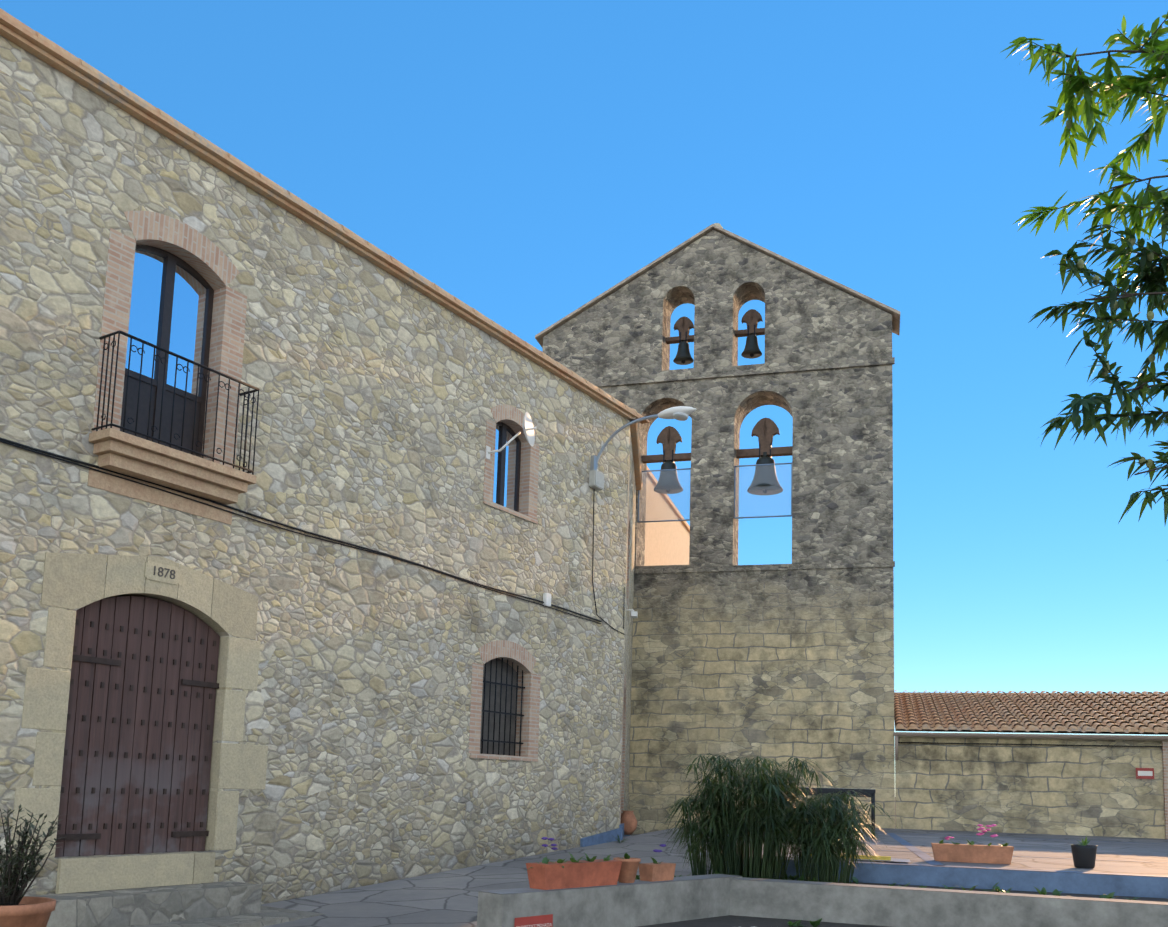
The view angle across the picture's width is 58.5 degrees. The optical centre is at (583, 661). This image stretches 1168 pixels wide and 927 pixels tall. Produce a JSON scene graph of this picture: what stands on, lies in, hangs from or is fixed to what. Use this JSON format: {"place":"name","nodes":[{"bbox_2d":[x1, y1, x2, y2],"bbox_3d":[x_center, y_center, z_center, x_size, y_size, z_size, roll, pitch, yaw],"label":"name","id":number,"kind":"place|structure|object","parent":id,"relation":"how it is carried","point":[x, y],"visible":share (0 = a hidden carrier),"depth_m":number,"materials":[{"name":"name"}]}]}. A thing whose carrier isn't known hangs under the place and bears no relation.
{"place":"outdoors","nodes":[
{"label":"outdoors","id":0,"kind":"place"},
{"bbox_2d":[0,896,55,926],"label":"pot","id":1,"kind":"object","parent":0,"point":[35,911],"visible":0.9,"depth_m":8.08,"materials":[{"name":"orange ceramic"}]},
{"bbox_2d":[0,804,61,905],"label":"pot shrub","id":2,"kind":"object","parent":1,"relation":"in","point":[11,885],"visible":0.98,"depth_m":8.32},
{"bbox_2d":[261,826,891,926],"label":"stone pavement","id":3,"kind":"structure","parent":0,"point":[449,898],"depth_m":13.28,"materials":[{"name":"stone"}]},
{"bbox_2d":[128,906,323,926],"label":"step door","id":4,"kind":"structure","parent":3,"relation":"on","point":[266,916],"depth_m":11.10,"materials":[{"name":"stone"}]},
{"bbox_2d":[28,881,261,926],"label":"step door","id":5,"kind":"structure","parent":4,"relation":"on","point":[134,906],"depth_m":10.65,"materials":[{"name":"stone"}]},
{"bbox_2d":[56,853,194,893],"bbox_3d":[-4.920,2.216,11.053,0.390,0.336,1.550,-3,-8,33],"label":"door sill","id":6,"kind":"structure","parent":5,"relation":"on","point":[74,875],"depth_m":10.88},
{"bbox_2d":[192,852,215,883],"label":"stone block","id":7,"kind":"structure","parent":5,"relation":"on","point":[204,867],"depth_m":11.71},
{"bbox_2d":[621,811,636,834],"bbox_3d":[0.855,3.143,20.388,0.380,0.460,0.380,1,-7,5],"label":"clay pot","id":8,"kind":"object","parent":3,"relation":"on","point":[628,820],"visible":0.83,"depth_m":20.26,"materials":[{"name":"ceramic"}]},
{"bbox_2d":[0,0,1167,746],"label":"sky","id":9,"kind":"structure","parent":0,"point":[525,159],"materials":[{"name":"blue"}]},
{"bbox_2d":[639,470,689,520],"bbox_3d":[1.928,-3.980,24.985,1.270,1.250,0.001,0,-7,16],"label":"guard","id":10,"kind":"object","parent":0,"point":[664,494],"visible":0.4,"depth_m":24.98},
{"bbox_2d":[674,317,693,335],"bbox_3d":[2.470,-8.249,25.768,0.500,0.520,0.140,0,-7,16],"label":"bell headstock","id":11,"kind":"object","parent":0,"point":[683,325],"visible":0.9,"depth_m":25.71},
{"bbox_2d":[741,309,762,328],"bbox_3d":[4.077,-8.275,25.316,0.500,0.520,0.140,0,-7,16],"label":"bell headstock","id":12,"kind":"object","parent":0,"point":[751,318],"visible":0.92,"depth_m":25.25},
{"bbox_2d":[735,464,790,516],"bbox_3d":[4.179,-3.989,24.348,1.330,1.250,0.001,0,-7,16],"label":"guard","id":13,"kind":"object","parent":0,"point":[763,491],"visible":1,"depth_m":24.34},
{"bbox_2d":[638,915,889,926],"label":"bed soil","id":14,"kind":"structure","parent":0,"point":[733,921],"depth_m":9.53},
{"bbox_2d":[749,827,1167,876],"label":"raised terrace","id":15,"kind":"structure","parent":0,"point":[1037,847],"depth_m":14.96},
{"bbox_2d":[786,787,875,839],"bbox_3d":[4.068,2.495,17.271,1.460,0.800,1.480,0,-7,16],"label":"bench table","id":16,"kind":"object","parent":15,"relation":"on","point":[867,792],"visible":0.33,"depth_m":17.17,"materials":[{"name":"black"}]},
{"bbox_2d":[700,848,1167,897],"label":"blue terrace kerb","id":17,"kind":"structure","parent":15,"relation":"on","point":[1099,883],"depth_m":10.55,"materials":[{"name":"paint"}]},
{"bbox_2d":[931,843,1013,863],"bbox_3d":[4.309,2.130,11.594,0.850,0.190,0.220,0,-7,16],"label":"planter","id":18,"kind":"object","parent":15,"relation":"on","point":[990,854],"depth_m":11.50,"materials":[{"name":"ceramic"}]},
{"bbox_2d":[861,832,1166,865],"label":"blue terrace lines","id":19,"kind":"object","parent":15,"relation":"on","point":[930,860],"visible":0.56,"depth_m":13.43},
{"bbox_2d":[1071,844,1096,867],"bbox_3d":[5.378,2.093,11.222,0.260,0.240,0.256,2,-7,-1],"label":"black pot","id":20,"kind":"object","parent":15,"relation":"on","point":[1084,856],"visible":1,"depth_m":11.13,"materials":[{"name":"black plastic"}]},
{"bbox_2d":[773,878,1167,901],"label":"planter bed soil","id":21,"kind":"structure","parent":0,"point":[1089,895],"depth_m":10.29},
{"bbox_2d":[653,753,896,883],"bbox_3d":[1.965,1.618,10.839,2.454,1.306,1.601,-2,-8,26],"label":"papyrus clump","id":22,"kind":"object","parent":21,"relation":"on","point":[726,837],"visible":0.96,"depth_m":10.64,"materials":[{"name":"plant"}]},
{"bbox_2d":[635,871,1141,926],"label":"bed herbs","id":23,"kind":"object","parent":21,"relation":"on","point":[1055,892],"visible":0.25,"depth_m":9.95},
{"bbox_2d":[1000,12,1167,491],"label":"almond tree","id":24,"kind":"object","parent":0,"point":[1088,105],"depth_m":4.81,"materials":[{"name":"plant"}]},
{"bbox_2d":[1028,182,1167,560],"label":"tree leaves","id":25,"kind":"object","parent":24,"relation":"attached to","point":[1089,402],"visible":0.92,"depth_m":4.63,"materials":[{"name":"green plant"}]},
{"bbox_2d":[1066,54,1167,468],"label":"almond fruit","id":26,"kind":"object","parent":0,"point":[1151,358],"visible":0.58,"depth_m":4.72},
{"label":"ground","id":27,"kind":"structure","parent":0,"visible":0},
{"bbox_2d":[0,35,629,903],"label":"house wall","id":28,"kind":"structure","parent":27,"relation":"on","point":[382,391],"depth_m":13.63,"materials":[{"name":"stone"}]},
{"bbox_2d":[9,788,60,857],"bbox_3d":[-5.494,1.579,10.261,0.366,0.688,0.464,-3,-8,33],"label":"door jamb","id":29,"kind":"structure","parent":28,"relation":"attached to","point":[38,801],"depth_m":10.19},
{"bbox_2d":[21,667,70,730],"bbox_3d":[-5.458,0.378,10.404,0.366,0.608,0.464,-3,-8,33],"label":"door jamb","id":30,"kind":"structure","parent":28,"relation":"attached to","point":[46,698],"depth_m":10.30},
{"bbox_2d":[32,732,65,785],"bbox_3d":[-5.433,0.968,10.402,0.366,0.538,0.304,-3,-8,33],"label":"door jamb","id":31,"kind":"structure","parent":28,"relation":"attached to","point":[48,759],"depth_m":10.30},
{"bbox_2d":[43,607,75,668],"bbox_3d":[-5.397,-0.228,10.544,0.366,0.608,0.304,-3,-8,33],"label":"door jamb","id":32,"kind":"structure","parent":28,"relation":"attached to","point":[59,640],"depth_m":10.44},
{"bbox_2d":[55,606,84,856],"bbox_3d":[-5.285,0.682,10.630,0.050,2.576,0.158,-3,-8,33],"label":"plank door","id":33,"kind":"structure","parent":28,"relation":"attached to","point":[70,728],"depth_m":10.64,"materials":[{"name":"brown wood"}]},
{"bbox_2d":[41,552,106,608],"bbox_3d":[-5.325,-0.837,10.699,0.368,0.629,0.648,-3,-8,33],"label":"arch stone","id":34,"kind":"object","parent":28,"relation":"attached to","point":[72,581],"visible":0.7,"depth_m":10.58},
{"bbox_2d":[63,600,99,856],"bbox_3d":[-5.194,0.660,10.778,0.046,2.660,0.158,-3,-8,33],"label":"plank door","id":35,"kind":"structure","parent":28,"relation":"attached to","point":[80,742],"depth_m":10.76,"materials":[{"name":"brown wood"}]},
{"bbox_2d":[78,597,115,855],"bbox_3d":[-5.100,0.650,10.922,0.050,2.720,0.158,-3,-8,33],"label":"door plank","id":36,"kind":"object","parent":28,"relation":"attached to","point":[96,734],"depth_m":10.90,"materials":[{"name":"brown wood"}]},
{"bbox_2d":[94,596,129,854],"bbox_3d":[-5.010,0.650,11.068,0.046,2.760,0.158,-3,-8,33],"label":"door plank","id":37,"kind":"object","parent":28,"relation":"attached to","point":[111,735],"depth_m":11.04,"materials":[{"name":"brown wood"}]},
{"bbox_2d":[104,555,146,597],"bbox_3d":[-5.020,-0.894,11.181,0.368,0.536,0.448,-3,-8,33],"label":"arch stone","id":38,"kind":"object","parent":28,"relation":"attached to","point":[124,575],"visible":0.68,"depth_m":11.07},
{"bbox_2d":[109,596,144,854],"bbox_3d":[-4.916,0.659,11.210,0.050,2.781,0.158,-3,-8,33],"label":"door plank","id":39,"kind":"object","parent":28,"relation":"attached to","point":[126,733],"depth_m":11.19,"materials":[{"name":"brown wood"}]},
{"bbox_2d":[56,619,218,839],"bbox_3d":[-4.791,0.776,11.336,0.035,2.250,1.990,-3,-8,33],"label":"door ironwork","id":40,"kind":"object","parent":28,"relation":"attached to","point":[97,660],"depth_m":11.20,"materials":[{"name":"black metal"}]},
{"bbox_2d":[124,597,157,853],"bbox_3d":[-4.826,0.678,11.353,0.046,2.782,0.158,-3,-8,33],"label":"door plank","id":41,"kind":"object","parent":28,"relation":"attached to","point":[131,846],"depth_m":11.33,"materials":[{"name":"brown wood"}]},
{"bbox_2d":[124,556,178,600],"bbox_3d":[-4.783,-0.928,11.554,0.368,0.437,0.398,-3,-8,33],"label":"keystone","id":42,"kind":"object","parent":28,"relation":"attached to","point":[163,591],"visible":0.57,"depth_m":11.46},
{"bbox_2d":[138,599,170,853],"bbox_3d":[-4.733,0.698,11.493,0.050,2.781,0.158,-3,-8,33],"label":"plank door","id":43,"kind":"structure","parent":28,"relation":"attached to","point":[148,809],"depth_m":11.47,"materials":[{"name":"brown wood"}]},
{"bbox_2d":[144,561,180,584],"bbox_3d":[-4.624,-0.973,11.457,0.022,0.200,0.440,-3,-8,33],"label":"date plaque","id":44,"kind":"object","parent":28,"relation":"attached to","point":[149,570],"visible":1,"depth_m":11.44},
{"bbox_2d":[152,604,183,852],"bbox_3d":[-4.643,0.727,11.635,0.046,2.762,0.158,-3,-8,33],"label":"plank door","id":45,"kind":"structure","parent":28,"relation":"attached to","point":[167,737],"depth_m":11.61,"materials":[{"name":"brown wood"}]},
{"bbox_2d":[92,228,246,468],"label":"balcony jambs","id":46,"kind":"object","parent":28,"relation":"attached to","point":[227,331],"visible":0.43,"depth_m":12.17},
{"bbox_2d":[120,245,213,457],"bbox_3d":[-4.794,-3.474,11.858,0.080,2.470,1.220,-3,-8,33],"label":"balcony door frame","id":47,"kind":"object","parent":46,"relation":"attached to","point":[171,260],"visible":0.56,"depth_m":11.89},
{"bbox_2d":[125,250,207,396],"bbox_3d":[-4.783,-3.891,11.909,0.005,1.610,1.160,-3,-8,33],"label":"balcony door glass","id":48,"kind":"object","parent":47,"relation":"in","point":[188,316],"depth_m":11.94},
{"bbox_2d":[87,428,256,524],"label":"balcony slab","id":49,"kind":"structure","parent":28,"relation":"attached to","point":[115,450],"depth_m":11.32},
{"bbox_2d":[91,330,259,474],"bbox_3d":[-4.459,-2.788,11.547,0.346,1.054,1.832,-3,-8,33],"label":"balcony railing","id":50,"kind":"object","parent":28,"relation":"attached to","point":[177,356],"visible":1,"depth_m":11.31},
{"bbox_2d":[166,609,196,851],"bbox_3d":[-4.550,0.765,11.774,0.050,2.724,0.158,-3,-8,33],"label":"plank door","id":51,"kind":"structure","parent":28,"relation":"attached to","point":[180,739],"depth_m":11.75,"materials":[{"name":"brown wood"}]},
{"bbox_2d":[124,211,239,289],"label":"brick arch","id":52,"kind":"structure","parent":28,"relation":"attached to","point":[208,261],"depth_m":11.91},
{"bbox_2d":[166,564,212,617],"bbox_3d":[-4.551,-0.794,11.907,0.368,0.536,0.448,-3,-8,33],"label":"arch stone","id":53,"kind":"object","parent":28,"relation":"attached to","point":[194,594],"visible":0.66,"depth_m":11.82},
{"bbox_2d":[179,617,207,851],"bbox_3d":[-4.461,0.814,11.913,0.046,2.665,0.158,-3,-8,33],"label":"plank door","id":54,"kind":"structure","parent":28,"relation":"attached to","point":[193,744],"depth_m":11.89,"materials":[{"name":"brown wood"}]},
{"bbox_2d":[192,626,219,850],"bbox_3d":[-4.369,0.875,12.049,0.050,2.583,0.158,-3,-8,33],"label":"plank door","id":55,"kind":"structure","parent":28,"relation":"attached to","point":[205,749],"depth_m":12.02,"materials":[{"name":"brown wood"}]},
{"bbox_2d":[205,791,238,850],"bbox_3d":[-4.273,1.840,12.152,0.366,0.688,0.304,-3,-8,33],"label":"door jamb","id":56,"kind":"structure","parent":28,"relation":"attached to","point":[224,825],"depth_m":12.01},
{"bbox_2d":[201,578,257,639],"bbox_3d":[-4.253,-0.607,12.359,0.368,0.629,0.648,-3,-8,33],"label":"arch stone","id":57,"kind":"object","parent":28,"relation":"attached to","point":[234,611],"visible":0.61,"depth_m":12.23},
{"bbox_2d":[213,689,245,741],"bbox_3d":[-4.237,0.639,12.295,0.366,0.608,0.304,-3,-8,33],"label":"door jamb","id":58,"kind":"structure","parent":28,"relation":"attached to","point":[231,725],"depth_m":12.15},
{"bbox_2d":[209,743,267,788],"bbox_3d":[-4.152,1.242,12.384,0.366,0.538,0.684,-3,-8,33],"label":"door jamb","id":59,"kind":"structure","parent":28,"relation":"attached to","point":[242,766],"depth_m":12.21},
{"bbox_2d":[217,637,259,690],"bbox_3d":[-4.176,0.033,12.435,0.366,0.608,0.464,-3,-8,33],"label":"door jamb","id":60,"kind":"structure","parent":28,"relation":"attached to","point":[241,668],"depth_m":12.27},
{"bbox_2d":[0,437,624,634],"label":"facade cables","id":61,"kind":"object","parent":28,"relation":"attached to","point":[12,443],"visible":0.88,"depth_m":12.92,"materials":[{"name":"black plastic"}]},
{"bbox_2d":[0,14,639,421],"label":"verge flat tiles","id":62,"kind":"object","parent":28,"relation":"on","point":[36,46],"visible":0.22,"depth_m":12.77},
{"bbox_2d":[36,31,80,63],"bbox_3d":[-5.355,-6.195,10.602,0.224,0.112,0.510,-3,-8,33],"label":"verge tile","id":63,"kind":"object","parent":62,"relation":"on","point":[56,46],"visible":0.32,"depth_m":10.51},
{"bbox_2d":[469,753,537,761],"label":"sill","id":64,"kind":"structure","parent":28,"relation":"attached to","point":[501,757],"depth_m":16.48,"materials":[{"name":"stone"}]},
{"bbox_2d":[486,432,520,459],"bbox_3d":[-1.268,-3.449,16.461,0.549,0.493,0.251,3,-7,-8],"label":"dish bracket","id":65,"kind":"object","parent":28,"relation":"attached to","point":[488,450],"visible":1,"depth_m":16.45,"materials":[{"name":"white metal"}]},
{"bbox_2d":[523,412,535,445],"bbox_3d":[-0.857,-3.705,16.614,0.200,0.550,0.550,-7,-8,13],"label":"satellite dish","id":66,"kind":"object","parent":65,"relation":"attached to","point":[528,428],"visible":1,"depth_m":16.66,"materials":[{"name":"white metal"}]},
{"bbox_2d":[468,663,540,756],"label":"surround jambs","id":67,"kind":"object","parent":28,"relation":"attached to","point":[530,717],"visible":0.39,"depth_m":17.19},
{"bbox_2d":[480,658,517,755],"bbox_3d":[-1.473,0.719,16.805,0.040,1.570,1.300,-3,-8,33],"label":"shutter","id":68,"kind":"object","parent":67,"relation":"attached to","point":[492,702],"visible":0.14,"depth_m":16.91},
{"bbox_2d":[480,658,524,755],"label":"window bars","id":69,"kind":"object","parent":67,"relation":"attached to","point":[505,713],"depth_m":16.75,"materials":[{"name":"grey metal"}]},
{"bbox_2d":[478,640,536,673],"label":"arch surround","id":70,"kind":"structure","parent":28,"relation":"attached to","point":[522,658],"depth_m":16.84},
{"bbox_2d":[483,499,537,523],"bbox_3d":[-1.304,-2.425,17.028,0.330,0.074,1.450,-3,-8,33],"label":"window sill","id":71,"kind":"structure","parent":28,"relation":"attached to","point":[508,511],"depth_m":16.90,"materials":[{"name":"stone"}]},
{"bbox_2d":[496,422,520,511],"bbox_3d":[-1.361,-3.204,17.172,0.080,1.510,0.990,-3,-8,33],"label":"window frame","id":72,"kind":"object","parent":71,"relation":"on","point":[503,436],"visible":0.4,"depth_m":17.19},
{"bbox_2d":[493,425,517,510],"bbox_3d":[-1.362,-3.228,17.176,0.007,1.440,0.930,-3,-8,33],"label":"window glass","id":73,"kind":"object","parent":72,"relation":"attached to","point":[510,475],"depth_m":17.33,"materials":[{"name":"clear"}]},
{"bbox_2d":[483,419,538,518],"bbox_3d":[-1.303,-3.107,17.121,0.324,1.310,1.450,-3,-8,33],"label":"window surround","id":74,"kind":"object","parent":28,"relation":"attached to","point":[528,489],"visible":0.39,"depth_m":17.46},
{"bbox_2d":[490,404,536,442],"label":"brick arch","id":75,"kind":"structure","parent":28,"relation":"attached to","point":[510,416],"depth_m":17.13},
{"bbox_2d":[589,470,603,490],"bbox_3d":[0.232,-3.324,19.114,0.140,0.300,0.320,-3,-8,33],"label":"electrical box","id":76,"kind":"object","parent":28,"relation":"attached to","point":[596,479],"visible":0.98,"depth_m":19.01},
{"bbox_2d":[580,828,620,846],"bbox_3d":[0.324,3.189,18.869,0.050,0.340,1.350,-3,-8,33],"label":"blue house skirt","id":77,"kind":"object","parent":28,"relation":"attached to","point":[603,837],"visible":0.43,"depth_m":18.81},
{"bbox_2d":[590,414,657,470],"bbox_3d":[0.772,-3.950,18.995,1.313,1.047,0.142,0,-7,16],"label":"lamp arm","id":78,"kind":"object","parent":28,"relation":"attached to","point":[594,460],"visible":0.94,"depth_m":19.07},
{"bbox_2d":[657,406,695,418],"bbox_3d":[1.681,-4.474,18.724,0.720,0.181,0.338,-5,-9,22],"label":"lamp head","id":79,"kind":"object","parent":78,"relation":"attached to","point":[668,413],"visible":0.88,"depth_m":18.61},
{"bbox_2d":[628,408,642,489],"bbox_3d":[0.849,-4.539,22.715,0.750,0.220,4.863,1,-7,5],"label":"drainpipe","id":80,"kind":"object","parent":28,"relation":"attached to","point":[634,429],"visible":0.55,"depth_m":22.40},
{"bbox_2d":[477,876,741,926],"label":"low wall","id":81,"kind":"structure","parent":27,"relation":"on","point":[636,905],"depth_m":8.87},
{"bbox_2d":[514,914,552,926],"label":"private sign","id":82,"kind":"object","parent":81,"relation":"attached to","point":[531,921],"visible":1,"depth_m":8.13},
{"bbox_2d":[526,859,621,889],"bbox_3d":[-0.074,1.774,8.718,0.220,0.200,0.950,-4,-9,42],"label":"planter","id":83,"kind":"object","parent":81,"relation":"on","point":[556,875],"depth_m":8.56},
{"bbox_2d":[525,853,610,870],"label":"planter plants","id":84,"kind":"object","parent":83,"relation":"in","point":[572,859],"visible":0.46,"depth_m":8.73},
{"bbox_2d":[482,874,736,893],"bbox_3d":[0.368,1.945,9.189,0.280,0.001,3.221,-4,-9,42],"label":"low wall top","id":85,"kind":"object","parent":81,"relation":"on","point":[529,889],"visible":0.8,"depth_m":9.10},
{"bbox_2d":[613,857,640,882],"bbox_3d":[0.377,1.841,9.208,0.242,0.210,0.238,2,-7,-1],"label":"flower pot","id":86,"kind":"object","parent":81,"relation":"on","point":[628,871],"depth_m":9.13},
{"bbox_2d":[639,862,675,881],"bbox_3d":[0.666,1.917,9.519,0.170,0.150,0.340,-4,-9,42],"label":"planter","id":87,"kind":"object","parent":81,"relation":"on","point":[653,872],"visible":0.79,"depth_m":9.43,"materials":[{"name":"ceramic"}]},
{"bbox_2d":[620,428,635,810],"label":"strip wall","id":88,"kind":"structure","parent":27,"relation":"on","point":[628,642],"depth_m":22.48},
{"bbox_2d":[620,714,625,823],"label":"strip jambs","id":89,"kind":"object","parent":88,"relation":"attached to","point":[623,762],"visible":0.21,"depth_m":21.10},
{"bbox_2d":[644,474,689,565],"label":"building wall","id":90,"kind":"structure","parent":27,"relation":"on","point":[667,543],"depth_m":28.54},
{"bbox_2d":[647,467,689,532],"bbox_3d":[2.253,-4.406,30.052,0.780,0.110,8.050,0,-7,16],"label":"roof edge","id":91,"kind":"object","parent":90,"relation":"on","point":[665,496],"depth_m":29.36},
{"bbox_2d":[543,230,894,835],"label":"bell tower","id":92,"kind":"structure","parent":27,"relation":"on","point":[779,666],"depth_m":24.09,"materials":[{"name":"stone"}]},
{"bbox_2d":[638,468,690,522],"bbox_3d":[1.928,-3.980,24.985,1.306,1.286,0.036,0,-7,16],"label":"guard frame","id":93,"kind":"object","parent":92,"relation":"attached to","point":[663,520],"visible":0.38,"depth_m":24.98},
{"bbox_2d":[642,453,690,462],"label":"bell beam","id":94,"kind":"structure","parent":92,"relation":"attached to","point":[677,457],"depth_m":25.41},
{"bbox_2d":[656,426,681,453],"bbox_3d":[2.087,-5.391,25.513,0.620,0.720,0.140,0,-7,16],"label":"bell headstock","id":95,"kind":"object","parent":94,"relation":"on","point":[668,437],"visible":0.9,"depth_m":25.45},
{"bbox_2d":[654,460,682,493],"bbox_3d":[2.062,-4.565,25.415,0.720,0.779,0.720,0,-7,16],"label":"bell","id":96,"kind":"object","parent":92,"relation":"attached to","point":[668,464],"visible":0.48,"depth_m":25.24,"materials":[{"name":"grey metal"}]},
{"bbox_2d":[673,340,692,364],"bbox_3d":[2.453,-7.665,25.699,0.500,0.535,0.500,0,-7,16],"label":"bell","id":97,"kind":"object","parent":92,"relation":"attached to","point":[683,352],"visible":0.92,"depth_m":25.58,"materials":[{"name":"brown metal"}]},
{"bbox_2d":[535,224,899,347],"bbox_3d":[3.181,-9.184,25.686,8.780,2.740,1.150,0,-7,16],"label":"roof edge","id":98,"kind":"object","parent":92,"relation":"on","point":[895,313],"visible":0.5,"depth_m":25.20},
{"bbox_2d":[590,357,894,573],"bbox_3d":[2.912,-4.502,24.631,8.500,4.840,0.074,0,-7,16],"label":"stone ledge","id":99,"kind":"object","parent":92,"relation":"attached to","point":[761,371],"visible":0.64,"depth_m":24.34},
{"bbox_2d":[741,333,761,358],"bbox_3d":[4.060,-7.692,25.246,0.500,0.535,0.500,0,-7,16],"label":"bell","id":100,"kind":"object","parent":92,"relation":"attached to","point":[751,346],"visible":0.92,"depth_m":25.13,"materials":[{"name":"brown metal"}]},
{"bbox_2d":[734,463,791,518],"bbox_3d":[4.179,-3.989,24.348,1.366,1.286,0.036,0,-7,16],"label":"guard frame","id":101,"kind":"object","parent":92,"relation":"attached to","point":[761,465],"visible":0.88,"depth_m":24.35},
{"bbox_2d":[736,446,791,458],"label":"bell beam","id":102,"kind":"structure","parent":92,"relation":"attached to","point":[754,452],"depth_m":24.77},
{"bbox_2d":[751,418,779,447],"bbox_3d":[4.330,-5.431,24.882,0.660,0.760,0.140,0,-7,16],"label":"bell headstock","id":103,"kind":"object","parent":102,"relation":"on","point":[765,430],"visible":0.94,"depth_m":24.82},
{"bbox_2d":[747,452,782,494],"bbox_3d":[4.302,-4.508,24.772,0.840,0.912,0.840,0,-7,16],"label":"bell","id":104,"kind":"object","parent":92,"relation":"attached to","point":[764,459],"visible":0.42,"depth_m":24.57,"materials":[{"name":"grey metal"}]},
{"bbox_2d":[730,879,1167,926],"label":"low wall","id":105,"kind":"structure","parent":27,"relation":"on","point":[890,907],"depth_m":9.50,"materials":[{"name":"concrete"}]},
{"bbox_2d":[737,877,1167,904],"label":"low wall top","id":106,"kind":"object","parent":105,"relation":"on","point":[975,892],"visible":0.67,"depth_m":9.53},
{"bbox_2d":[895,737,1164,876],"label":"building wall","id":107,"kind":"structure","parent":27,"relation":"on","point":[1071,790],"depth_m":21.95,"materials":[{"name":"stone"}]},
{"bbox_2d":[893,732,1167,759],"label":"gutter","id":108,"kind":"object","parent":107,"relation":"attached to","point":[896,734],"visible":1,"depth_m":21.83,"materials":[{"name":"beige"}]},
{"bbox_2d":[898,742,1162,746],"bbox_3d":[13.657,1.728,20.796,14.280,0.023,0.022,0,-7,16],"label":"roof eave","id":109,"kind":"object","parent":107,"relation":"attached to","point":[1031,744],"depth_m":21.97,"materials":[{"name":"black"}]},
{"bbox_2d":[894,692,1167,734],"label":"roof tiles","id":110,"kind":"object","parent":107,"relation":"on","point":[1021,731],"depth_m":24.73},
{"bbox_2d":[894,690,1167,733],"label":"roof tiles","id":111,"kind":"object","parent":110,"relation":"attached to","point":[1117,728],"visible":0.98,"depth_m":24.22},
{"bbox_2d":[898,732,1167,740],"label":"fascia board","id":112,"kind":"object","parent":107,"relation":"attached to","point":[1030,738],"visible":0.4,"depth_m":21.91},
{"bbox_2d":[1162,741,1167,838],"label":"pier","id":113,"kind":"structure","parent":107,"relation":"attached to","point":[1165,763],"depth_m":21.21,"materials":[{"name":"stone"}]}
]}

